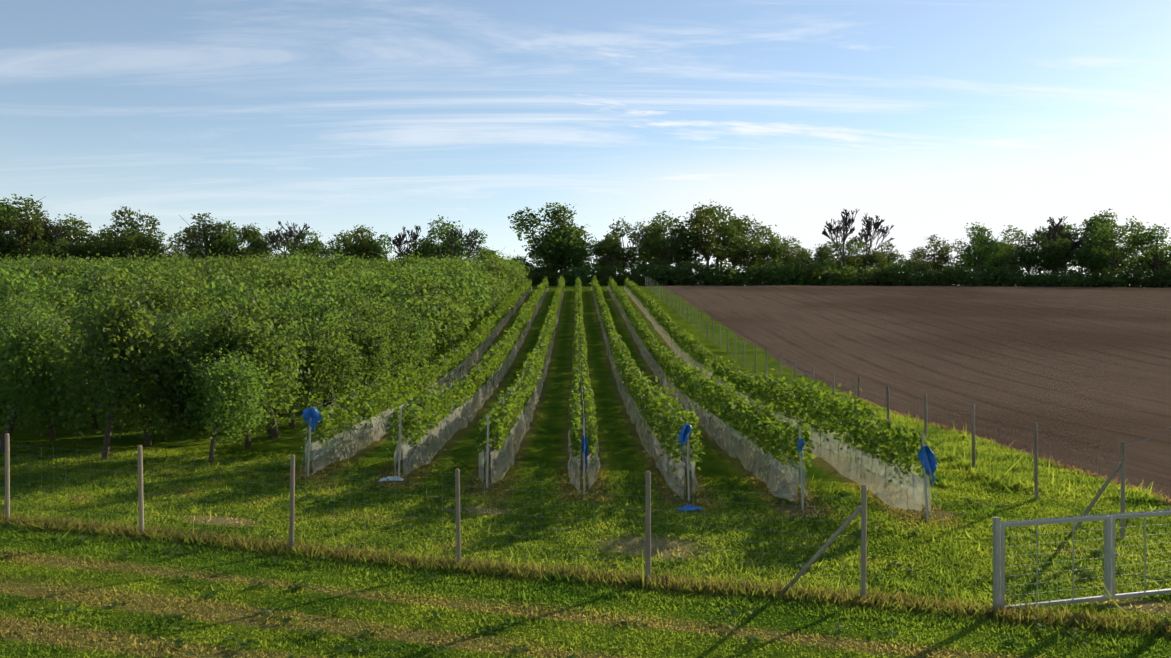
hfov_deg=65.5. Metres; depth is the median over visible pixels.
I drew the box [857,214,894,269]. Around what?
dead tree
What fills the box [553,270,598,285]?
treeline shrub
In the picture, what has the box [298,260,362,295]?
orchard tree
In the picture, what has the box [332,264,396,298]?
orchard tree
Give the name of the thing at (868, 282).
treeline shrub
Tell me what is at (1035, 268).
treeline shrub
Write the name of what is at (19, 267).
orchard tree
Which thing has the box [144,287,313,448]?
orchard tree
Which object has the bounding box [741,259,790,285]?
treeline shrub
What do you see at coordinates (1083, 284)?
treeline shrub
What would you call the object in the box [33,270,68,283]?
orchard tree
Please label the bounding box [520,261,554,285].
treeline shrub
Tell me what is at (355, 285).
orchard tree
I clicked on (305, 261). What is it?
orchard tree
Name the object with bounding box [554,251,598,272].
treeline tree
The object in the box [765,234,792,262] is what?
treeline tree
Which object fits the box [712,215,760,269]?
treeline tree
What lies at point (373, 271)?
orchard tree
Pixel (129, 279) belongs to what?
orchard tree
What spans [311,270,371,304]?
orchard tree
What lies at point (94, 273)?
orchard tree
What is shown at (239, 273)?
orchard tree
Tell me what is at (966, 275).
treeline shrub
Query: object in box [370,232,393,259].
treeline tree
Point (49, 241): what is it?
treeline tree
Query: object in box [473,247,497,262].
treeline tree
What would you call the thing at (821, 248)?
treeline tree
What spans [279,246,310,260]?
orchard tree
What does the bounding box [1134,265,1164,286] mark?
treeline shrub
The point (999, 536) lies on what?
metal gate
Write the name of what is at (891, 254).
treeline tree
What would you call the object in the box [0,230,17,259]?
treeline tree
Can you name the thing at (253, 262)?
orchard tree
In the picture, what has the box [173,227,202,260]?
treeline tree
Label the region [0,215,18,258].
treeline tree
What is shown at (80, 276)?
orchard tree
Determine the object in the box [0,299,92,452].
orchard tree
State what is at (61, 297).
orchard tree
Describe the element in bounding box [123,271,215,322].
orchard tree
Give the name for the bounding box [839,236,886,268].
treeline tree
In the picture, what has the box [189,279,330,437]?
orchard tree
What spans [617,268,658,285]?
treeline shrub
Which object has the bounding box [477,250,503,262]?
orchard tree
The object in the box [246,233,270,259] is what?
treeline tree
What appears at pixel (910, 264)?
treeline tree
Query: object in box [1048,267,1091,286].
treeline shrub
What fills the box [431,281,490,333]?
orchard tree
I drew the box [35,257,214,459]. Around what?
orchard tree
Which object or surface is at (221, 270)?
orchard tree
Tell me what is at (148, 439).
orchard tree
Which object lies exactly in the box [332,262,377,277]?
orchard tree
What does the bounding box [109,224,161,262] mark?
treeline tree
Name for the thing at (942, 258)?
treeline tree
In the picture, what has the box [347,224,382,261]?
treeline tree
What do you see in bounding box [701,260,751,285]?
treeline shrub
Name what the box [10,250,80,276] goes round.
orchard tree
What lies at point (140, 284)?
orchard tree
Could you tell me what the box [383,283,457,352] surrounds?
orchard tree
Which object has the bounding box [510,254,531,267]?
treeline tree
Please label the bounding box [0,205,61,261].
treeline tree
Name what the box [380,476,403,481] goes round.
pale bag row
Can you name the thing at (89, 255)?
treeline tree
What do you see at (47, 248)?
treeline tree
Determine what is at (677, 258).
treeline tree
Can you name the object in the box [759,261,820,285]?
treeline shrub
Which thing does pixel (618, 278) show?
treeline shrub
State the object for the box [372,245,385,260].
treeline tree
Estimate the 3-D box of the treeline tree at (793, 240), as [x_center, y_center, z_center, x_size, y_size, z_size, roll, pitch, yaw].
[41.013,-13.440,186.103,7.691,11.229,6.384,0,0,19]
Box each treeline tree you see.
[0,193,79,253]
[0,198,22,260]
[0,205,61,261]
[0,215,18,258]
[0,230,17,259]
[5,199,56,259]
[15,231,66,262]
[27,237,75,261]
[55,213,107,260]
[67,238,111,261]
[67,251,95,262]
[88,226,140,257]
[88,227,117,260]
[92,206,162,261]
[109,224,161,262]
[128,228,170,259]
[152,235,184,260]
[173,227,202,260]
[178,250,199,261]
[179,213,243,258]
[205,220,244,260]
[221,228,251,261]
[231,222,280,260]
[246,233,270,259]
[254,227,298,258]
[289,228,326,260]
[309,243,329,257]
[319,236,346,260]
[332,225,372,258]
[334,232,362,259]
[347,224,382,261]
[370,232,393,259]
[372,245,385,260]
[393,237,431,260]
[411,215,459,260]
[424,220,463,256]
[439,229,505,262]
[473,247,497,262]
[507,202,590,283]
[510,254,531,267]
[526,238,581,269]
[533,257,552,271]
[544,203,592,274]
[545,225,593,269]
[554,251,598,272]
[582,236,625,273]
[590,231,635,269]
[590,232,625,267]
[605,216,653,270]
[624,231,655,270]
[630,210,711,265]
[632,250,663,274]
[635,221,673,264]
[639,220,690,264]
[653,226,702,267]
[677,204,724,266]
[684,201,750,266]
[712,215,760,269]
[712,218,739,271]
[725,215,778,266]
[741,257,754,270]
[751,235,783,265]
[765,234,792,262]
[769,236,801,266]
[778,244,806,268]
[799,248,827,268]
[811,243,840,270]
[812,239,849,270]
[825,238,868,271]
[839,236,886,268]
[839,249,863,273]
[841,254,876,273]
[864,250,894,269]
[873,241,905,267]
[897,247,931,273]
[910,248,942,274]
[925,234,956,267]
[940,238,972,270]
[957,222,1008,274]
[967,257,990,271]
[988,238,1015,285]
[995,225,1038,270]
[1006,232,1073,274]
[1012,238,1039,273]
[1029,221,1084,268]
[1040,226,1074,266]
[1040,228,1078,273]
[1042,250,1069,285]
[1052,224,1078,268]
[1066,233,1111,273]
[1077,225,1120,270]
[1079,219,1123,270]
[1080,208,1145,259]
[1084,219,1158,274]
[1084,243,1127,272]
[1120,240,1169,272]
[1125,224,1170,270]
[1138,244,1164,271]
[1160,245,1170,260]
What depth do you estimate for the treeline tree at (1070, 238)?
187.60 m
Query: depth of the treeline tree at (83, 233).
184.87 m
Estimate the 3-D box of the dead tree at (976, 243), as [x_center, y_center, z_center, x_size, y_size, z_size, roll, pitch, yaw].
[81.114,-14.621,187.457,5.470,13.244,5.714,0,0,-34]
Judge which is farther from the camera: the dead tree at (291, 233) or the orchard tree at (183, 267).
the dead tree at (291, 233)
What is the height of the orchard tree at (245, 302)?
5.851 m
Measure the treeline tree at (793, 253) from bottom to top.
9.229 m
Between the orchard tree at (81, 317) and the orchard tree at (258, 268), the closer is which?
the orchard tree at (81, 317)
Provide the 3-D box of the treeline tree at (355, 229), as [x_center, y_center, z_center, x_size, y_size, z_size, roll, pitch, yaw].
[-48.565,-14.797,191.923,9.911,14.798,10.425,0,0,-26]
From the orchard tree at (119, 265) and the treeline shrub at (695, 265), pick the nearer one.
the orchard tree at (119, 265)
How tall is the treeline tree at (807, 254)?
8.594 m
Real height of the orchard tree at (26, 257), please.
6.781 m
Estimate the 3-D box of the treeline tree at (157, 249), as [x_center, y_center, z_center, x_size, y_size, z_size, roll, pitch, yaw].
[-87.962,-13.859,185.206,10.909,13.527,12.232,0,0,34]
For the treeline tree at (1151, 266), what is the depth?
181.10 m
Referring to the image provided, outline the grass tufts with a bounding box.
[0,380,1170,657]
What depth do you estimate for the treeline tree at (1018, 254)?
178.99 m
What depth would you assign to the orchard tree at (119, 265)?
116.78 m
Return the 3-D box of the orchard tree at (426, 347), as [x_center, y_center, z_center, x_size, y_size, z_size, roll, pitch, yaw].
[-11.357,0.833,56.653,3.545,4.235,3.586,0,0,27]
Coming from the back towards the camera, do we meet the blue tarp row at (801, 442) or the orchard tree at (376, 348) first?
the orchard tree at (376, 348)
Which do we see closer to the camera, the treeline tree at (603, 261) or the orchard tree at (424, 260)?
the orchard tree at (424, 260)
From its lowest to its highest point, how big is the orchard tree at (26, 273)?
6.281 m
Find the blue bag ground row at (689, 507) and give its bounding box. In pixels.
[678,504,702,510]
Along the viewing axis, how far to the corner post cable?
18.76 m
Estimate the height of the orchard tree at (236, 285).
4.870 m
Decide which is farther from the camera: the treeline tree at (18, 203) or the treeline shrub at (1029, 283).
the treeline tree at (18, 203)
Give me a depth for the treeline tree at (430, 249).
182.53 m
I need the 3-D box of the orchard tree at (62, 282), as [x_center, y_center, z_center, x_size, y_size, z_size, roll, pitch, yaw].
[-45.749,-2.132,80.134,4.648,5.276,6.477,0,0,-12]
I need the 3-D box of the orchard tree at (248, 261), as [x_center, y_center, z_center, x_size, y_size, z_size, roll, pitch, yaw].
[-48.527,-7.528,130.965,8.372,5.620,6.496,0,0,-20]
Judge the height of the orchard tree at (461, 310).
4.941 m
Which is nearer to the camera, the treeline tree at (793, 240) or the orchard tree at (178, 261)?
the orchard tree at (178, 261)
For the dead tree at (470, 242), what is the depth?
184.42 m
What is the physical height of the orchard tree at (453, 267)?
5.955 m
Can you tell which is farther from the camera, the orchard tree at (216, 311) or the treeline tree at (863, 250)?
the treeline tree at (863, 250)
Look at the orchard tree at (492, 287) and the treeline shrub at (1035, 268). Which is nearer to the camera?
the orchard tree at (492, 287)
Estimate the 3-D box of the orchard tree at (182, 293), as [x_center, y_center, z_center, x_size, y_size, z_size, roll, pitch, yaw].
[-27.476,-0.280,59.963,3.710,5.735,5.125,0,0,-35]
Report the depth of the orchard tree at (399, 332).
48.82 m
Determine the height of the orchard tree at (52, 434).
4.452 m
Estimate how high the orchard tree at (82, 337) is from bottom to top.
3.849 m
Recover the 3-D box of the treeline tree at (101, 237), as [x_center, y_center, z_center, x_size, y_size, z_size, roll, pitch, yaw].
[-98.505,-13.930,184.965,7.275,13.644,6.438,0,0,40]
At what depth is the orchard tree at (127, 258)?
136.79 m
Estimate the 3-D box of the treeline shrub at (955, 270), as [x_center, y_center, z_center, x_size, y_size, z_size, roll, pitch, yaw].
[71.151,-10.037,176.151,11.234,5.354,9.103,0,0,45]
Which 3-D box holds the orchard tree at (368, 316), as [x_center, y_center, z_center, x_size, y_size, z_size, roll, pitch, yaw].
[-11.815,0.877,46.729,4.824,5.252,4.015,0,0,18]
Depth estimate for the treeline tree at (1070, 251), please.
192.86 m
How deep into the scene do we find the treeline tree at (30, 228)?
176.92 m
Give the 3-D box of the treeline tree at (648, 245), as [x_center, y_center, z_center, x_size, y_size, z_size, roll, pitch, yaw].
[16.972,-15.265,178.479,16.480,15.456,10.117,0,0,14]
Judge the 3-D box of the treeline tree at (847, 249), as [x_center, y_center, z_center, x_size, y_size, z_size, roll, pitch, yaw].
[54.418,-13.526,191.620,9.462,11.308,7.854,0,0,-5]
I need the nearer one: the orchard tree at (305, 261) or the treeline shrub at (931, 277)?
the orchard tree at (305, 261)
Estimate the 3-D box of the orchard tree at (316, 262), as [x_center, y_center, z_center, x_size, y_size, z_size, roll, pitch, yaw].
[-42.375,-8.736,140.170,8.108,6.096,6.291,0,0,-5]
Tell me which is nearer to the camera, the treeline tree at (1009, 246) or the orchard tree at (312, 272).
the orchard tree at (312, 272)
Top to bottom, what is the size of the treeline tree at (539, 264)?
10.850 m
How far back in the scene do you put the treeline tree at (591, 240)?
196.30 m
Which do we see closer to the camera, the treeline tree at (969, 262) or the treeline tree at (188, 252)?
the treeline tree at (188, 252)
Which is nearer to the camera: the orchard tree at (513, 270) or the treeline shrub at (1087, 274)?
the orchard tree at (513, 270)
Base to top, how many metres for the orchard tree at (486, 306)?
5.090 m
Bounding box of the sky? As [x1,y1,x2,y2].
[0,0,1170,285]
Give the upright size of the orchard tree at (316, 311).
6.182 m
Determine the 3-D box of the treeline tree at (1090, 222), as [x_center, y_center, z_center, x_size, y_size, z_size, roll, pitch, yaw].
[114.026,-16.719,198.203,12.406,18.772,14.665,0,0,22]
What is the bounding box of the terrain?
[0,285,1170,657]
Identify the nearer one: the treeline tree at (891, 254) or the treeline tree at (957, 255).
the treeline tree at (891, 254)
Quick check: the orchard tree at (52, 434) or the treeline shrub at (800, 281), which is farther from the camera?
the treeline shrub at (800, 281)
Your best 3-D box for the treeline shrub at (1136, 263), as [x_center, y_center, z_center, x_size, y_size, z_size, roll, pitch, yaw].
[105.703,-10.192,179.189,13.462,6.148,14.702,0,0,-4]
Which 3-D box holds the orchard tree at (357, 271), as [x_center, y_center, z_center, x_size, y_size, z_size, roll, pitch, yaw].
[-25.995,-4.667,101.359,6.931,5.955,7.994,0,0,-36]
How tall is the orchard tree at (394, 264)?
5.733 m
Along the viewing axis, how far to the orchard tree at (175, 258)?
141.69 m
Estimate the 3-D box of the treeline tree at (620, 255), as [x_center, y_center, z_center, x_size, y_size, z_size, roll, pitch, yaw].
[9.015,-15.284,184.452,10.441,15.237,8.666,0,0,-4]
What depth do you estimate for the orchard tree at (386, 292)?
76.11 m
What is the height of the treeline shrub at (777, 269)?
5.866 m
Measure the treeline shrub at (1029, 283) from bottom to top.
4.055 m
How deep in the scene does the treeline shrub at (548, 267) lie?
175.00 m
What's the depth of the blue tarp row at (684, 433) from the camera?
22.00 m
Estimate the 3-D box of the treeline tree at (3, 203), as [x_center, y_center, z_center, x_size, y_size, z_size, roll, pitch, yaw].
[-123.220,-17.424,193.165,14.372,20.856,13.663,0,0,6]
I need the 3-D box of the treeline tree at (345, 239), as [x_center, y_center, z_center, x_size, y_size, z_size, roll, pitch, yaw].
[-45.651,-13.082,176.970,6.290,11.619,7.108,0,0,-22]
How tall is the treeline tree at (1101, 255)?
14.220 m
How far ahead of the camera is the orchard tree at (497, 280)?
105.91 m
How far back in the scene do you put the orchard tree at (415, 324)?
60.59 m
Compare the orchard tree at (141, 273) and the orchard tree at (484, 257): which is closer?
the orchard tree at (141, 273)
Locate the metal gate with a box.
[993,509,1170,610]
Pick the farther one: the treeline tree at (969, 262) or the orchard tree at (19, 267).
the treeline tree at (969, 262)
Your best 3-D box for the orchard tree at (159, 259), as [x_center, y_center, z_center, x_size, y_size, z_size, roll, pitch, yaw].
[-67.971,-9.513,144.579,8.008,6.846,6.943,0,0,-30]
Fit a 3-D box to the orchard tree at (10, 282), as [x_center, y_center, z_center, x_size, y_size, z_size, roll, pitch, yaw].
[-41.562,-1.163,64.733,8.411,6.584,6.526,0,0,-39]
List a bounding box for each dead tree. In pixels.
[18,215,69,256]
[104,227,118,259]
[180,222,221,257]
[262,221,309,257]
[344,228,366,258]
[388,226,421,258]
[439,228,481,258]
[822,209,859,268]
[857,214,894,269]
[964,229,994,272]
[1033,216,1073,257]
[1072,225,1096,274]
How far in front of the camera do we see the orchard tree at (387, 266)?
123.95 m
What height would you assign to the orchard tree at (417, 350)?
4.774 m
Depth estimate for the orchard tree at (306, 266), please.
121.59 m
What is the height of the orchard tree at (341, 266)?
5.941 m
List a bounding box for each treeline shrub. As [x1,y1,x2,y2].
[519,267,542,285]
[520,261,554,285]
[521,269,562,285]
[532,261,566,282]
[550,262,619,285]
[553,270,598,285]
[584,263,620,285]
[589,264,620,285]
[596,260,640,285]
[607,271,634,285]
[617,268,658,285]
[631,260,691,285]
[631,263,666,285]
[643,259,674,285]
[648,263,705,285]
[664,258,719,285]
[685,264,728,285]
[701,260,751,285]
[722,265,760,285]
[737,260,772,285]
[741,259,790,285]
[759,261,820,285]
[760,260,788,283]
[774,257,843,285]
[786,267,820,285]
[807,257,835,285]
[812,268,842,285]
[822,265,871,285]
[838,266,867,285]
[853,265,886,285]
[854,266,892,285]
[866,265,905,285]
[870,257,927,285]
[873,269,913,285]
[896,265,938,283]
[898,272,935,285]
[916,268,943,285]
[922,267,968,285]
[940,263,969,285]
[944,262,997,285]
[957,273,992,285]
[969,261,1031,286]
[991,263,1044,286]
[1016,270,1052,286]
[1024,267,1052,286]
[1036,273,1062,286]
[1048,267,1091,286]
[1058,265,1099,286]
[1064,270,1101,286]
[1081,269,1099,284]
[1086,272,1115,286]
[1090,266,1132,286]
[1100,262,1154,286]
[1107,267,1160,287]
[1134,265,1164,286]
[1136,275,1170,287]
[1150,269,1170,287]
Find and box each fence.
[0,433,866,601]
[645,276,1124,538]
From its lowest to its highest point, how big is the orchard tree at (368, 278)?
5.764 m
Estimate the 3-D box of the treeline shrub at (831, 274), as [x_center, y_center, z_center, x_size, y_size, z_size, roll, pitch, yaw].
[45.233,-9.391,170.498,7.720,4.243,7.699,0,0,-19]
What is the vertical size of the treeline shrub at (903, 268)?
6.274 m
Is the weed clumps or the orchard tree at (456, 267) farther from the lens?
the orchard tree at (456, 267)
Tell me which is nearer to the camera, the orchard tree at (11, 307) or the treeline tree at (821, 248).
the orchard tree at (11, 307)
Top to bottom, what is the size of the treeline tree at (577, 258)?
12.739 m
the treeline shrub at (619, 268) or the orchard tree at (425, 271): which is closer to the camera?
the orchard tree at (425, 271)
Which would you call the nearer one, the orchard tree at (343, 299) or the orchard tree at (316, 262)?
the orchard tree at (343, 299)
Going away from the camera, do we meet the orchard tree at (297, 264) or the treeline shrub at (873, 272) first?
the orchard tree at (297, 264)
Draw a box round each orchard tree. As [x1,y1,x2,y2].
[0,254,29,263]
[0,254,40,279]
[0,255,44,277]
[0,257,73,301]
[0,260,39,280]
[0,267,51,304]
[0,286,65,335]
[0,288,49,311]
[0,292,49,324]
[0,299,80,425]
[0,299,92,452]
[0,316,102,440]
[1,250,45,262]
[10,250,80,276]
[11,264,54,283]
[15,248,57,264]
[23,279,87,312]
[25,290,76,318]
[27,271,58,289]
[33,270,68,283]
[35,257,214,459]
[37,254,89,280]
[40,280,89,301]
[44,256,99,280]
[48,264,96,286]
[48,294,86,323]
[50,275,83,294]
[53,262,155,301]
[54,267,91,293]
[54,308,75,322]
[62,305,97,340]
[65,258,118,281]
[68,251,106,267]
[68,285,119,322]
[69,333,106,429]
[72,329,91,349]
[74,265,105,281]
[84,253,106,264]
[84,258,125,273]
[91,312,196,445]
[95,266,149,289]
[106,255,132,271]
[110,247,153,266]
[121,262,157,273]
[122,252,174,271]
[123,262,163,281]
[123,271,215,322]
[123,281,172,296]
[127,259,174,275]
[129,307,195,415]
[134,267,187,291]
[140,247,170,264]
[140,258,196,284]
[142,266,200,278]
[143,304,170,319]
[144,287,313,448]
[150,309,203,329]
[151,281,197,320]
[152,264,219,295]
[155,253,195,264]
[157,250,193,263]
[158,301,270,432]
[160,253,198,267]
[164,258,188,269]
[168,247,199,264]
[172,260,202,273]
[175,344,281,463]
[178,300,230,324]
[181,258,266,315]
[183,308,217,328]
[189,260,255,289]
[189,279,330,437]
[192,258,228,273]
[193,249,224,269]
[202,249,243,271]
[206,263,259,280]
[217,262,250,272]
[217,283,269,325]
[217,289,278,311]
[220,277,249,288]
[222,279,257,293]
[230,247,267,265]
[233,259,259,266]
[234,279,286,298]
[236,256,282,276]
[236,261,286,284]
[238,256,271,269]
[244,264,309,298]
[246,256,317,295]
[249,268,292,285]
[253,252,284,267]
[255,277,301,300]
[255,280,324,307]
[266,254,310,272]
[267,257,305,276]
[268,278,355,404]
[269,281,341,310]
[271,320,340,428]
[275,249,320,269]
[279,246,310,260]
[286,250,315,260]
[288,262,330,281]
[290,257,321,272]
[293,313,366,407]
[297,282,327,298]
[298,252,326,267]
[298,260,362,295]
[301,265,374,288]
[301,268,328,277]
[311,264,338,274]
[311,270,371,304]
[313,263,353,279]
[316,247,360,271]
[316,281,376,315]
[317,271,384,300]
[325,296,402,386]
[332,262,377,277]
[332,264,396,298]
[333,295,419,379]
[334,266,391,285]
[335,309,400,394]
[337,254,376,271]
[337,262,382,275]
[340,261,373,277]
[342,255,369,264]
[343,285,403,314]
[347,261,379,276]
[349,269,393,291]
[352,260,390,275]
[355,263,393,278]
[361,275,427,304]
[369,255,397,274]
[370,284,430,308]
[372,257,409,270]
[374,255,397,266]
[375,264,412,290]
[378,275,474,350]
[379,301,439,369]
[381,301,430,376]
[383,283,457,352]
[386,254,423,262]
[387,262,423,281]
[387,262,441,290]
[390,270,439,291]
[390,314,436,375]
[391,268,480,334]
[396,287,470,347]
[397,259,443,274]
[398,253,426,268]
[405,261,453,284]
[407,258,458,280]
[410,252,434,263]
[423,270,491,319]
[424,291,484,348]
[429,254,464,269]
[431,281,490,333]
[435,258,470,276]
[441,254,483,270]
[441,258,504,307]
[443,266,507,321]
[444,261,497,326]
[445,274,504,319]
[448,256,486,267]
[450,258,515,310]
[451,267,492,288]
[466,246,519,298]
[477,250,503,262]
[481,265,510,299]
[484,253,529,291]
[486,253,528,289]
[491,250,529,285]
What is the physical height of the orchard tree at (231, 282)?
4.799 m
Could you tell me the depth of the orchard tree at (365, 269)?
106.49 m
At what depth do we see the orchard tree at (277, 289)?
69.60 m
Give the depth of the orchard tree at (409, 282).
79.09 m
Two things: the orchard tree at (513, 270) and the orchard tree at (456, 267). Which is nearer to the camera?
the orchard tree at (456, 267)
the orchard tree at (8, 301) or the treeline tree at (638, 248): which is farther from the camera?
the treeline tree at (638, 248)
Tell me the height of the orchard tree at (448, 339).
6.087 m
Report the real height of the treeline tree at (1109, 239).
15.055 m
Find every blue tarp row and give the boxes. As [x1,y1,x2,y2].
[302,407,321,431]
[582,435,587,473]
[679,424,691,451]
[797,439,804,454]
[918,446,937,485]
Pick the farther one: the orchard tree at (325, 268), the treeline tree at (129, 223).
the treeline tree at (129, 223)
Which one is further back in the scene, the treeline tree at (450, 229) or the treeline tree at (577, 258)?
the treeline tree at (450, 229)
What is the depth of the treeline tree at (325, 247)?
192.32 m
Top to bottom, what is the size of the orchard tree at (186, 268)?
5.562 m
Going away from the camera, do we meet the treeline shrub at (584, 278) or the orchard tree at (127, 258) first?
the orchard tree at (127, 258)
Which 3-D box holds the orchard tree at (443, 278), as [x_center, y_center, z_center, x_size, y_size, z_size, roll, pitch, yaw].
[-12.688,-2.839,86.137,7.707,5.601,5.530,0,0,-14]
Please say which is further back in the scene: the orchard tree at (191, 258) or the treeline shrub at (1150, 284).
the treeline shrub at (1150, 284)
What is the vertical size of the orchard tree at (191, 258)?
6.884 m
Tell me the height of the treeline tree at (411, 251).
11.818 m
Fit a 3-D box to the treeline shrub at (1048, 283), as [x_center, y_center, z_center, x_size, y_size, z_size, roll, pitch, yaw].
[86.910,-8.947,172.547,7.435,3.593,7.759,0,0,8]
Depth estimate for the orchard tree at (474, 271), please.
99.99 m
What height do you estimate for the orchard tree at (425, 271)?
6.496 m
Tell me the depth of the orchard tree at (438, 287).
74.20 m
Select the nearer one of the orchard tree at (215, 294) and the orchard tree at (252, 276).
the orchard tree at (215, 294)
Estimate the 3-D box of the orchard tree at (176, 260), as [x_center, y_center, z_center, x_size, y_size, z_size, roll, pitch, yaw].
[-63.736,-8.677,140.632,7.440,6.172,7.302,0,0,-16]
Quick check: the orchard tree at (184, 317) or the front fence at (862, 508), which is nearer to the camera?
the front fence at (862, 508)
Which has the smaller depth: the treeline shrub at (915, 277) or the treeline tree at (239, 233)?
the treeline shrub at (915, 277)
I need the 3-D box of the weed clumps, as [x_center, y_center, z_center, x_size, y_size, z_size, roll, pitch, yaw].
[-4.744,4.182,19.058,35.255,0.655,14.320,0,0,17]
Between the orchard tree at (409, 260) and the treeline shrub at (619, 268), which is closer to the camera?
the orchard tree at (409, 260)
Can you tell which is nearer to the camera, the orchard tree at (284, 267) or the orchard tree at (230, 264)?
the orchard tree at (284, 267)
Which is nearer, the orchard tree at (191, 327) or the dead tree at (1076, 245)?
the orchard tree at (191, 327)
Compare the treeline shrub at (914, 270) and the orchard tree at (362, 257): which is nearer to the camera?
the orchard tree at (362, 257)
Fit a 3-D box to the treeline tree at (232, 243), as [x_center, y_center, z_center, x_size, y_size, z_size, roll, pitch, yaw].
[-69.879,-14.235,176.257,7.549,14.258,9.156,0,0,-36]
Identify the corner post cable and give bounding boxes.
[1125,427,1169,445]
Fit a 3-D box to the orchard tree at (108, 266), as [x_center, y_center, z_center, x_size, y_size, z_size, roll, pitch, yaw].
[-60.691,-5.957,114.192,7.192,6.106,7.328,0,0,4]
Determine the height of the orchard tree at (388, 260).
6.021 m
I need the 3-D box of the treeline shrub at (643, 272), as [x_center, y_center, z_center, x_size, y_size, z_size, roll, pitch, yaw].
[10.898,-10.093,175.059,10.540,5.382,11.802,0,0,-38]
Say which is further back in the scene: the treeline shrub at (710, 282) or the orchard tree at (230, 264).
the treeline shrub at (710, 282)
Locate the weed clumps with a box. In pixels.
[0,446,1170,657]
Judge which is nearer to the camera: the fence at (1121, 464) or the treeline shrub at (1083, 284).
the fence at (1121, 464)
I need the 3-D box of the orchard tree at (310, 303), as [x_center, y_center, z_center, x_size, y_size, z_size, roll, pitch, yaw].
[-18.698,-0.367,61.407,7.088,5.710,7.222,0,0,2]
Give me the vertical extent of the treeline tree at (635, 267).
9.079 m
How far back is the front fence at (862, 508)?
16.66 m
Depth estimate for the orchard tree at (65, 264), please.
106.44 m
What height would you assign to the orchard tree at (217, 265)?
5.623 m
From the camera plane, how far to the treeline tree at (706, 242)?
175.76 m
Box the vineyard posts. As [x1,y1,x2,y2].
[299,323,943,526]
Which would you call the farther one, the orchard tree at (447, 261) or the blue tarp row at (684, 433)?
the orchard tree at (447, 261)
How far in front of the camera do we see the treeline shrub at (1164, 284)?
171.06 m
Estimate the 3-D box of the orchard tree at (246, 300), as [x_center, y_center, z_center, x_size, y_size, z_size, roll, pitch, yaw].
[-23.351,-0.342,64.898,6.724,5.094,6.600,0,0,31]
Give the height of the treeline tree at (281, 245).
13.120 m
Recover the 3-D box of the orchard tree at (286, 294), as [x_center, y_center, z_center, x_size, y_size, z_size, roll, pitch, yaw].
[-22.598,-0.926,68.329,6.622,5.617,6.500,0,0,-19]
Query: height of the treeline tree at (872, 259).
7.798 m
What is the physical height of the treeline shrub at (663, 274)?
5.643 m
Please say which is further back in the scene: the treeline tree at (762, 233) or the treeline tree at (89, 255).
the treeline tree at (762, 233)
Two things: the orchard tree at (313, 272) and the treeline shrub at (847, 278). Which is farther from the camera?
the treeline shrub at (847, 278)
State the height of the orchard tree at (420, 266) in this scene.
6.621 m
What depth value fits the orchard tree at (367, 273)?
93.18 m
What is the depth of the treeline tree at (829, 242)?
192.98 m
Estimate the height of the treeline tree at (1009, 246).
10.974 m
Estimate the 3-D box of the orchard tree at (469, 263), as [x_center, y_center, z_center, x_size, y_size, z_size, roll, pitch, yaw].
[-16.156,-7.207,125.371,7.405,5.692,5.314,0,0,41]
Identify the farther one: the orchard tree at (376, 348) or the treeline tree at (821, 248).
the treeline tree at (821, 248)
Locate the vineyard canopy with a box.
[299,275,938,483]
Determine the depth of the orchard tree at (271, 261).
119.08 m
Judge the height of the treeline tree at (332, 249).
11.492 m
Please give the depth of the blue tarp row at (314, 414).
24.95 m
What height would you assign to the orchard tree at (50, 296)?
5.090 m
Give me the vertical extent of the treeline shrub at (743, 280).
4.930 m
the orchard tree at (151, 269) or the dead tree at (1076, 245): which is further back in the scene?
the dead tree at (1076, 245)
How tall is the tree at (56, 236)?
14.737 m
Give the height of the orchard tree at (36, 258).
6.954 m

